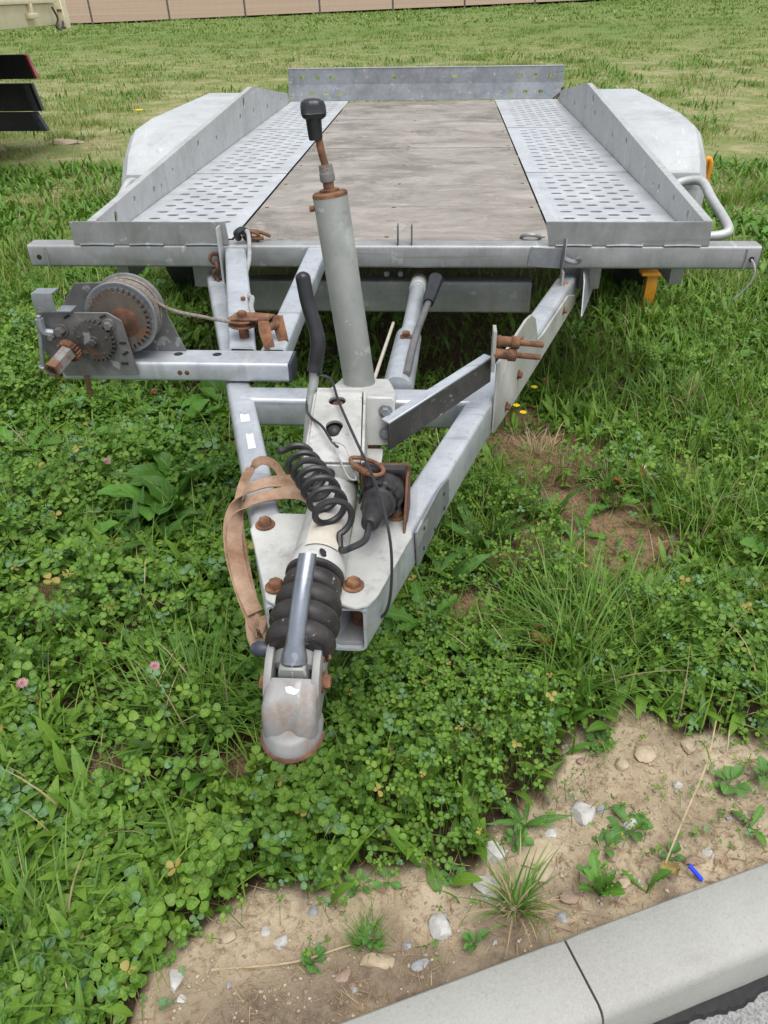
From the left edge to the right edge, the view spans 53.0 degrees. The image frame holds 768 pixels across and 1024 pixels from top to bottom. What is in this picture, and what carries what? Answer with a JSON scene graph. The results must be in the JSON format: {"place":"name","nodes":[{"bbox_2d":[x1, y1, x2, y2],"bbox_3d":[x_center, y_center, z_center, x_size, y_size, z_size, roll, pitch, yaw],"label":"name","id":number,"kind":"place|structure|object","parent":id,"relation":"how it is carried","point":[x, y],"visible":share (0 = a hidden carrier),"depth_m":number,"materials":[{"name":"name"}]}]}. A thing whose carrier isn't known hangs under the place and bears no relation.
{"place":"outdoors","nodes":[
{"label":"outdoors","id":0,"kind":"place"},
{"bbox_2d":[0,0,767,1023],"bbox_3d":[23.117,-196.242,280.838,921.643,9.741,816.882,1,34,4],"label":"ground","id":1,"kind":"structure","parent":0,"point":[296,908],"depth_m":1.41,"materials":[{"name":"soil"}]},
{"bbox_2d":[0,425,64,454],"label":"dandelion plant","id":2,"kind":"object","parent":1,"relation":"on","point":[9,435],"visible":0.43,"depth_m":2.24,"materials":[{"name":"green plant"}]},
{"bbox_2d":[0,0,70,130],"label":"flatbed trailer","id":3,"kind":"object","parent":1,"relation":"on","point":[15,14],"visible":1,"depth_m":6.41,"materials":[{"name":"beige paint"}]},
{"bbox_2d":[6,395,77,430],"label":"dandelion plant","id":4,"kind":"object","parent":1,"relation":"on","point":[65,401],"visible":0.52,"depth_m":2.39,"materials":[{"name":"green plant"}]},
{"bbox_2d":[49,139,83,144],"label":"stone","id":5,"kind":"object","parent":1,"relation":"on","point":[64,141],"visible":0.84,"depth_m":6.89,"materials":[{"name":"stone"}]},
{"bbox_2d":[0,802,140,1023],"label":"grass tuft","id":6,"kind":"object","parent":1,"relation":"on","point":[26,889],"visible":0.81,"depth_m":1.11,"materials":[{"name":"plant"}]},
{"bbox_2d":[40,516,118,540],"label":"dock plant","id":7,"kind":"object","parent":1,"relation":"on","point":[109,524],"visible":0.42,"depth_m":1.87,"materials":[{"name":"green plant"}]},
{"bbox_2d":[92,627,151,658],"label":"dandelion plant","id":8,"kind":"object","parent":1,"relation":"on","point":[108,639],"visible":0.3,"depth_m":1.58,"materials":[{"name":"green plant"}]},
{"bbox_2d":[111,387,146,410],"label":"dandelion plant","id":9,"kind":"object","parent":1,"relation":"on","point":[122,393],"visible":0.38,"depth_m":2.48,"materials":[{"name":"green plant"}]},
{"bbox_2d":[112,494,152,555],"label":"plantain plant","id":10,"kind":"object","parent":1,"relation":"on","point":[134,514],"visible":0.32,"depth_m":1.87,"materials":[{"name":"green plant"}]},
{"bbox_2d":[90,395,181,422],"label":"dandelion plant","id":11,"kind":"object","parent":1,"relation":"on","point":[171,404],"visible":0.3,"depth_m":2.44,"materials":[{"name":"green plant"}]},
{"bbox_2d":[107,485,184,544],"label":"plantain plant","id":12,"kind":"object","parent":1,"relation":"on","point":[142,495],"visible":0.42,"depth_m":1.91,"materials":[{"name":"green plant"}]},
{"bbox_2d":[95,479,207,520],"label":"dock plant","id":13,"kind":"object","parent":1,"relation":"on","point":[127,491],"visible":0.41,"depth_m":1.95,"materials":[{"name":"green plant"}]},
{"bbox_2d":[113,499,189,550],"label":"plantain plant","id":14,"kind":"object","parent":1,"relation":"on","point":[172,526],"visible":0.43,"depth_m":1.85,"materials":[{"name":"green plant"}]},
{"bbox_2d":[104,500,201,533],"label":"plantain plant","id":15,"kind":"object","parent":1,"relation":"on","point":[178,514],"visible":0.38,"depth_m":1.92,"materials":[{"name":"green plant"}]},
{"bbox_2d":[106,428,203,481],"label":"dock plant","id":16,"kind":"object","parent":1,"relation":"on","point":[148,451],"visible":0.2,"depth_m":2.16,"materials":[{"name":"green plant"}]},
{"bbox_2d":[51,584,263,802],"bbox_3d":[-0.369,0.299,1.440,0.507,0.178,0.524,1,34,4],"label":"grass tuft","id":17,"kind":"object","parent":1,"relation":"on","point":[161,652],"visible":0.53,"depth_m":1.46,"materials":[{"name":"plant"}]},
{"bbox_2d":[125,459,204,525],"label":"dock plant","id":18,"kind":"object","parent":1,"relation":"on","point":[153,483],"visible":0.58,"depth_m":1.98,"materials":[{"name":"green plant"}]},
{"bbox_2d":[169,969,183,992],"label":"stone","id":19,"kind":"object","parent":1,"relation":"on","point":[176,977],"visible":0.96,"depth_m":1.05,"materials":[{"name":"stone"}]},
{"bbox_2d":[126,449,226,480],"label":"dock plant","id":20,"kind":"object","parent":1,"relation":"on","point":[162,459],"visible":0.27,"depth_m":2.06,"materials":[{"name":"green plant"}]},
{"bbox_2d":[147,399,209,424],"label":"dock plant","id":21,"kind":"object","parent":1,"relation":"on","point":[200,405],"visible":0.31,"depth_m":2.38,"materials":[{"name":"green plant"}]},
{"bbox_2d":[130,455,238,486],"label":"dock plant","id":22,"kind":"object","parent":1,"relation":"on","point":[136,478],"visible":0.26,"depth_m":2.05,"materials":[{"name":"green plant"}]},
{"bbox_2d":[154,614,259,691],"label":"dandelion plant","id":23,"kind":"object","parent":1,"relation":"on","point":[189,647],"visible":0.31,"depth_m":1.55,"materials":[{"name":"green plant"}]},
{"bbox_2d":[168,736,251,790],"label":"dandelion plant","id":24,"kind":"object","parent":1,"relation":"on","point":[194,780],"visible":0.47,"depth_m":1.29,"materials":[{"name":"green plant"}]},
{"bbox_2d":[199,387,230,416],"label":"dandelion plant","id":25,"kind":"object","parent":1,"relation":"on","point":[209,391],"visible":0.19,"depth_m":2.44,"materials":[{"name":"green plant"}]},
{"bbox_2d":[181,381,268,417],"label":"dock plant","id":26,"kind":"object","parent":1,"relation":"on","point":[216,385],"visible":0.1,"depth_m":2.47,"materials":[{"name":"green plant"}]},
{"bbox_2d":[220,930,236,943],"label":"stone","id":27,"kind":"object","parent":1,"relation":"on","point":[229,935],"visible":0.99,"depth_m":1.10,"materials":[{"name":"stone"}]},
{"bbox_2d":[94,575,438,765],"bbox_3d":[-0.182,0.297,1.440,0.584,0.174,0.455,1,34,4],"label":"grass tuft","id":28,"kind":"object","parent":1,"relation":"on","point":[253,694],"visible":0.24,"depth_m":1.40,"materials":[{"name":"plant"}]},
{"bbox_2d":[273,935,288,950],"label":"stone","id":29,"kind":"object","parent":1,"relation":"on","point":[281,941],"visible":1,"depth_m":1.10,"materials":[{"name":"stone"}]},
{"bbox_2d":[211,945,350,969],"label":"dry stalk","id":30,"kind":"object","parent":1,"relation":"on","point":[335,949],"visible":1,"depth_m":1.07,"materials":[{"name":"plant"}]},
{"bbox_2d":[301,946,325,974],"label":"leafy weed","id":31,"kind":"object","parent":1,"relation":"on","point":[306,960],"visible":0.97,"depth_m":1.07,"materials":[{"name":"green plant"}]},
{"bbox_2d":[285,744,374,814],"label":"dandelion plant","id":32,"kind":"object","parent":1,"relation":"on","point":[340,776],"visible":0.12,"depth_m":1.31,"materials":[{"name":"green plant"}]},
{"bbox_2d":[65,0,604,24],"bbox_3d":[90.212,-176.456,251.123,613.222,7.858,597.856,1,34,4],"label":"fence","id":33,"kind":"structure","parent":1,"relation":"on","point":[104,10],"depth_m":49.25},
{"bbox_2d":[334,968,350,981],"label":"stone","id":34,"kind":"object","parent":1,"relation":"on","point":[341,976],"visible":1,"depth_m":1.06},
{"bbox_2d":[344,868,371,897],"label":"leafy weed","id":35,"kind":"object","parent":1,"relation":"on","point":[350,893],"visible":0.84,"depth_m":1.17,"materials":[{"name":"green plant"}]},
{"bbox_2d":[335,884,396,962],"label":"grass tuft","id":36,"kind":"object","parent":1,"relation":"on","point":[354,944],"visible":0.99,"depth_m":1.11,"materials":[{"name":"plant"}]},
{"bbox_2d":[354,923,384,949],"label":"leafy weed","id":37,"kind":"object","parent":1,"relation":"on","point":[369,943],"visible":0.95,"depth_m":1.10,"materials":[{"name":"green plant"}]},
{"bbox_2d":[360,953,394,969],"bbox_3d":[-0.008,0.632,1.083,0.052,0.016,0.021,1,34,4],"label":"stone","id":38,"kind":"object","parent":1,"relation":"on","point":[383,962],"visible":1,"depth_m":1.08,"materials":[{"name":"stone"}]},
{"bbox_2d":[0,278,767,1023],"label":"clover cover","id":39,"kind":"object","parent":1,"relation":"on","point":[300,802],"visible":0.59,"depth_m":1.43,"materials":[{"name":"green plant"}]},
{"bbox_2d":[0,51,767,1023],"bbox_3d":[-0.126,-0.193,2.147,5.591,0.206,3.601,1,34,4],"label":"grass cover","id":40,"kind":"object","parent":1,"relation":"on","point":[594,384],"depth_m":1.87,"materials":[{"name":"plant"}]},
{"bbox_2d":[3,322,767,1023],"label":"dry straw","id":41,"kind":"object","parent":1,"relation":"on","point":[249,1018],"visible":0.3,"depth_m":1.31,"materials":[{"name":"beige plant"}]},
{"bbox_2d":[371,866,401,888],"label":"leafy weed","id":42,"kind":"object","parent":1,"relation":"on","point":[394,884],"visible":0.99,"depth_m":1.16,"materials":[{"name":"green plant"}]},
{"bbox_2d":[367,617,418,659],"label":"dandelion plant","id":43,"kind":"object","parent":1,"relation":"on","point":[388,624],"visible":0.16,"depth_m":1.55,"materials":[{"name":"green plant"}]},
{"bbox_2d":[26,65,762,763],"bbox_3d":[0.081,-1.174,2.855,2.214,0.992,4.831,1,34,4],"label":"car trailer","id":44,"kind":"object","parent":1,"relation":"on","point":[220,195],"visible":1,"depth_m":2.11,"materials":[{"name":"metal"}]},
{"bbox_2d":[223,456,312,645],"bbox_3d":[-0.195,0.057,1.219,0.139,0.166,0.300,7,35,11],"label":"webbing strap","id":45,"kind":"object","parent":44,"relation":"hanging from","point":[237,558],"visible":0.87,"depth_m":1.23,"materials":[{"name":"fabric"}]},
{"bbox_2d":[703,156,712,197],"bbox_3d":[1.190,-1.224,2.991,0.041,0.306,0.125,-25,41,-31],"label":"orange hoop","id":46,"kind":"object","parent":44,"relation":"attached to","point":[709,160],"visible":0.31,"depth_m":2.89,"materials":[{"name":"plastic"}]},
{"bbox_2d":[411,958,428,971],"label":"stone","id":47,"kind":"object","parent":1,"relation":"on","point":[416,965],"visible":1,"depth_m":1.07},
{"bbox_2d":[385,581,458,652],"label":"dandelion plant","id":48,"kind":"object","parent":1,"relation":"on","point":[416,590],"visible":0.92,"depth_m":1.58,"materials":[{"name":"green plant"}]},
{"bbox_2d":[429,913,451,940],"bbox_3d":[0.082,0.600,1.111,0.034,0.027,0.039,1,34,4],"label":"stone","id":49,"kind":"object","parent":1,"relation":"on","point":[440,929],"visible":1,"depth_m":1.10,"materials":[{"name":"stone"}]},
{"bbox_2d":[417,644,475,689],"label":"dandelion plant","id":50,"kind":"object","parent":1,"relation":"on","point":[438,653],"visible":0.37,"depth_m":1.52,"materials":[{"name":"green plant"}]},
{"bbox_2d":[407,547,496,623],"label":"plantain plant","id":51,"kind":"object","parent":1,"relation":"on","point":[475,562],"visible":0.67,"depth_m":1.73,"materials":[{"name":"green plant"}]},
{"bbox_2d":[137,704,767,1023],"bbox_3d":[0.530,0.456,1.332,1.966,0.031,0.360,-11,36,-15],"label":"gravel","id":52,"kind":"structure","parent":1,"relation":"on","point":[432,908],"depth_m":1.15,"materials":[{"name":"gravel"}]},
{"bbox_2d":[440,860,465,886],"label":"leafy weed","id":53,"kind":"object","parent":1,"relation":"on","point":[454,867],"visible":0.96,"depth_m":1.18,"materials":[{"name":"green plant"}]},
{"bbox_2d":[462,929,488,951],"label":"leafy weed","id":54,"kind":"object","parent":1,"relation":"on","point":[468,938],"visible":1,"depth_m":1.09,"materials":[{"name":"green plant"}]},
{"bbox_2d":[473,875,502,897],"bbox_3d":[0.157,0.567,1.165,0.048,0.024,0.039,1,34,4],"label":"stone","id":55,"kind":"object","parent":1,"relation":"on","point":[487,878],"visible":0.59,"depth_m":1.16,"materials":[{"name":"stone"}]},
{"bbox_2d":[432,495,544,573],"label":"plantain plant","id":56,"kind":"object","parent":1,"relation":"on","point":[461,550],"visible":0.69,"depth_m":1.84,"materials":[{"name":"green plant"}]},
{"bbox_2d":[486,841,506,862],"bbox_3d":[0.172,0.535,1.211,0.046,0.025,0.033,1,34,4],"label":"stone","id":57,"kind":"object","parent":1,"relation":"on","point":[493,848],"visible":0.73,"depth_m":1.20,"materials":[{"name":"stone"}]},
{"bbox_2d":[454,826,583,954],"bbox_3d":[0.189,0.545,1.111,0.179,0.107,0.183,1,34,4],"label":"grass tuft","id":58,"kind":"object","parent":1,"relation":"on","point":[531,893],"visible":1,"depth_m":1.13,"materials":[{"name":"plant"}]},
{"bbox_2d":[477,863,560,942],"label":"grass tuft","id":59,"kind":"object","parent":1,"relation":"on","point":[496,890],"visible":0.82,"depth_m":1.13,"materials":[{"name":"plant"}]},
{"bbox_2d":[503,823,534,852],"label":"leafy weed","id":60,"kind":"object","parent":1,"relation":"on","point":[525,841],"visible":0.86,"depth_m":1.22,"materials":[{"name":"green plant"}]},
{"bbox_2d":[507,865,531,885],"bbox_3d":[0.208,0.560,1.185,0.040,0.022,0.038,1,34,4],"label":"stone","id":61,"kind":"object","parent":1,"relation":"on","point":[516,872],"visible":0.54,"depth_m":1.18,"materials":[{"name":"stone"}]},
{"bbox_2d":[487,796,570,854],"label":"plantain plant","id":62,"kind":"object","parent":1,"relation":"on","point":[535,822],"visible":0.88,"depth_m":1.24,"materials":[{"name":"green plant"}]},
{"bbox_2d":[490,421,576,478],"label":"grass tuft","id":63,"kind":"object","parent":1,"relation":"on","point":[540,443],"visible":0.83,"depth_m":2.25,"materials":[{"name":"plant"}]},
{"bbox_2d":[499,704,569,741],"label":"dandelion plant","id":64,"kind":"object","parent":1,"relation":"on","point":[557,722],"visible":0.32,"depth_m":1.39,"materials":[{"name":"green plant"}]},
{"bbox_2d":[515,837,557,868],"bbox_3d":[0.238,0.536,1.214,0.074,0.022,0.052,1,34,4],"label":"stone","id":65,"kind":"object","parent":1,"relation":"on","point":[541,843],"visible":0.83,"depth_m":1.21,"materials":[{"name":"stone"}]},
{"bbox_2d":[532,631,551,645],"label":"dead leaf","id":66,"kind":"object","parent":1,"relation":"on","point":[538,642],"visible":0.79,"depth_m":1.52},
{"bbox_2d":[533,862,553,881],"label":"stone","id":67,"kind":"object","parent":1,"relation":"on","point":[547,873],"visible":0.62,"depth_m":1.18,"materials":[{"name":"stone"}]},
{"bbox_2d":[339,862,767,1023],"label":"kerb","id":68,"kind":"structure","parent":1,"relation":"on","point":[664,959],"depth_m":1.05,"materials":[{"name":"concrete"}]},
{"bbox_2d":[530,484,588,539],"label":"plantain plant","id":69,"kind":"object","parent":1,"relation":"on","point":[566,499],"visible":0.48,"depth_m":1.94,"materials":[{"name":"green plant"}]},
{"bbox_2d":[560,890,579,903],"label":"stone","id":70,"kind":"object","parent":1,"relation":"on","point":[571,897],"visible":0.98,"depth_m":1.15,"materials":[{"name":"stone"}]},
{"bbox_2d":[558,320,594,339],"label":"dandelion plant","id":71,"kind":"object","parent":1,"relation":"on","point":[581,325],"visible":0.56,"depth_m":2.98,"materials":[{"name":"green plant"}]},
{"bbox_2d":[556,504,607,547],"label":"dandelion plant","id":72,"kind":"object","parent":1,"relation":"on","point":[590,510],"visible":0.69,"depth_m":1.90,"materials":[{"name":"green plant"}]},
{"bbox_2d":[570,802,595,825],"bbox_3d":[0.328,0.495,1.266,0.040,0.026,0.040,-29,43,-34],"label":"stone","id":73,"kind":"object","parent":1,"relation":"on","point":[584,814],"visible":0.96,"depth_m":1.26,"materials":[{"name":"stone"}]},
{"bbox_2d":[580,860,602,888],"bbox_3d":[0.318,0.563,1.187,0.034,0.031,0.044,16,38,23],"label":"stone","id":74,"kind":"object","parent":1,"relation":"on","point":[584,878],"visible":0.38,"depth_m":1.18,"materials":[{"name":"stone"}]},
{"bbox_2d":[448,506,742,702],"bbox_3d":[0.382,0.194,1.540,0.666,0.218,0.501,-25,41,-31],"label":"grass tuft","id":75,"kind":"object","parent":1,"relation":"on","point":[576,597],"visible":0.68,"depth_m":1.60,"materials":[{"name":"plant"}]},
{"bbox_2d":[576,852,624,896],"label":"dandelion plant","id":76,"kind":"object","parent":1,"relation":"on","point":[602,883],"visible":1,"depth_m":1.15,"materials":[{"name":"green plant"}]},
{"bbox_2d":[585,730,615,753],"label":"leafy weed","id":77,"kind":"object","parent":1,"relation":"on","point":[590,736],"visible":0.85,"depth_m":1.39,"materials":[{"name":"green plant"}]},
{"bbox_2d":[481,571,727,728],"bbox_3d":[0.407,0.264,1.469,0.475,0.185,0.437,1,34,4],"label":"grass tuft","id":78,"kind":"object","parent":1,"relation":"on","point":[591,652],"visible":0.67,"depth_m":1.49,"materials":[{"name":"plant"}]},
{"bbox_2d":[591,828,619,857],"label":"leafy weed","id":79,"kind":"object","parent":1,"relation":"on","point":[611,837],"visible":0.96,"depth_m":1.22,"materials":[{"name":"green plant"}]},
{"bbox_2d":[558,448,658,506],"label":"grass tuft","id":80,"kind":"object","parent":1,"relation":"on","point":[602,479],"visible":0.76,"depth_m":2.06,"materials":[{"name":"plant"}]},
{"bbox_2d":[588,492,639,512],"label":"dandelion plant","id":81,"kind":"object","parent":1,"relation":"on","point":[600,506],"visible":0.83,"depth_m":1.99,"materials":[{"name":"green plant"}]},
{"bbox_2d":[614,757,629,771],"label":"stone","id":82,"kind":"object","parent":1,"relation":"on","point":[621,764],"visible":1,"depth_m":1.34,"materials":[{"name":"stone"}]},
{"bbox_2d":[606,804,653,840],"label":"leafy weed","id":83,"kind":"object","parent":1,"relation":"on","point":[617,827],"visible":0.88,"depth_m":1.25,"materials":[{"name":"green plant"}]},
{"bbox_2d":[537,529,754,667],"bbox_3d":[0.525,0.198,1.567,0.431,0.170,0.394,11,36,18],"label":"grass tuft","id":84,"kind":"object","parent":1,"relation":"on","point":[661,581],"visible":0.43,"depth_m":1.63,"materials":[{"name":"plant"}]},
{"bbox_2d":[634,745,657,762],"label":"stone","id":85,"kind":"object","parent":1,"relation":"on","point":[643,753],"visible":1,"depth_m":1.36,"materials":[{"name":"stone"}]},
{"bbox_2d":[622,868,671,893],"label":"dandelion plant","id":86,"kind":"object","parent":1,"relation":"on","point":[663,873],"visible":1,"depth_m":1.16,"materials":[{"name":"green plant"}]},
{"bbox_2d":[639,269,661,317],"bbox_3d":[1.079,-0.891,3.135,0.120,0.182,0.110,0,34,1],"label":"support leg","id":87,"kind":"object","parent":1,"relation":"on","point":[651,280],"visible":0.45,"depth_m":3.10,"materials":[{"name":"orange metal"}]},
{"bbox_2d":[602,285,702,326],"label":"grass tuft","id":88,"kind":"object","parent":1,"relation":"on","point":[643,316],"visible":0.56,"depth_m":3.09,"materials":[{"name":"plant"}]},
{"bbox_2d":[659,860,679,874],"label":"dead leaf","id":89,"kind":"object","parent":1,"relation":"on","point":[673,867],"visible":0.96,"depth_m":1.18,"materials":[{"name":"plant"}]},
{"bbox_2d":[660,840,684,861],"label":"leafy weed","id":90,"kind":"object","parent":1,"relation":"on","point":[675,848],"visible":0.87,"depth_m":1.22,"materials":[{"name":"green plant"}]},
{"bbox_2d":[608,360,746,429],"bbox_3d":[0.938,-0.381,2.424,0.450,0.145,0.410,1,34,4],"label":"grass tuft","id":91,"kind":"object","parent":1,"relation":"on","point":[697,396],"visible":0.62,"depth_m":2.47,"materials":[{"name":"plant"}]},
{"bbox_2d":[680,736,696,753],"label":"stone","id":92,"kind":"object","parent":1,"relation":"on","point":[688,743],"visible":0.98,"depth_m":1.37,"materials":[{"name":"stone"}]},
{"bbox_2d":[683,855,706,864],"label":"stone","id":93,"kind":"object","parent":1,"relation":"on","point":[691,859],"visible":1,"depth_m":1.20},
{"bbox_2d":[665,721,729,863],"bbox_3d":[0.521,0.444,1.253,0.033,0.072,0.291,19,39,27],"label":"dry stalk","id":94,"kind":"object","parent":1,"relation":"on","point":[697,787],"visible":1,"depth_m":1.27,"materials":[{"name":"plant"}]},
{"bbox_2d":[644,455,767,556],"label":"grass tuft","id":95,"kind":"object","parent":1,"relation":"on","point":[723,502],"visible":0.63,"depth_m":1.91,"materials":[{"name":"plant"}]},
{"bbox_2d":[694,344,753,367],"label":"dandelion plant","id":96,"kind":"object","parent":1,"relation":"on","point":[745,353],"visible":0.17,"depth_m":2.70,"materials":[{"name":"green plant"}]},
{"bbox_2d":[689,405,760,445],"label":"plantain plant","id":97,"kind":"object","parent":1,"relation":"on","point":[700,417],"visible":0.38,"depth_m":2.30,"materials":[{"name":"green plant"}]},
{"bbox_2d":[715,765,751,796],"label":"leafy weed","id":98,"kind":"object","parent":1,"relation":"on","point":[731,772],"visible":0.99,"depth_m":1.30,"materials":[{"name":"green plant"}]},
{"bbox_2d":[724,566,763,607],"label":"dock plant","id":99,"kind":"object","parent":1,"relation":"on","point":[735,569],"visible":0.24,"depth_m":1.71,"materials":[{"name":"green plant"}]},
{"bbox_2d":[731,805,766,844],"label":"dandelion plant","id":100,"kind":"object","parent":1,"relation":"on","point":[760,809],"visible":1,"depth_m":1.25,"materials":[{"name":"green plant"}]},
{"bbox_2d":[736,220,767,240],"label":"dandelion plant","id":101,"kind":"object","parent":1,"relation":"on","point":[755,226],"visible":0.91,"depth_m":4.04,"materials":[{"name":"green plant"}]},
{"bbox_2d":[740,535,767,557],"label":"dandelion plant","id":102,"kind":"object","parent":1,"relation":"on","point":[746,542],"visible":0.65,"depth_m":1.73,"materials":[{"name":"green plant"}]},
{"bbox_2d":[754,755,767,782],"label":"leafy weed","id":103,"kind":"object","parent":1,"relation":"on","point":[762,763],"visible":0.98,"depth_m":1.32,"materials":[{"name":"green plant"}]},
{"bbox_2d":[0,0,767,313],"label":"meadow grass","id":104,"kind":"structure","parent":0,"point":[318,19],"depth_m":14.93,"materials":[{"name":"plant"}]},
{"bbox_2d":[689,991,767,1023],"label":"road","id":105,"kind":"structure","parent":0,"point":[755,1011],"depth_m":1.08,"materials":[{"name":"asphalt"}]},
{"bbox_2d":[653,975,767,1023],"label":"tar seam","id":106,"kind":"object","parent":105,"relation":"on","point":[741,997],"visible":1,"depth_m":1.09,"materials":[{"name":"asphalt"}]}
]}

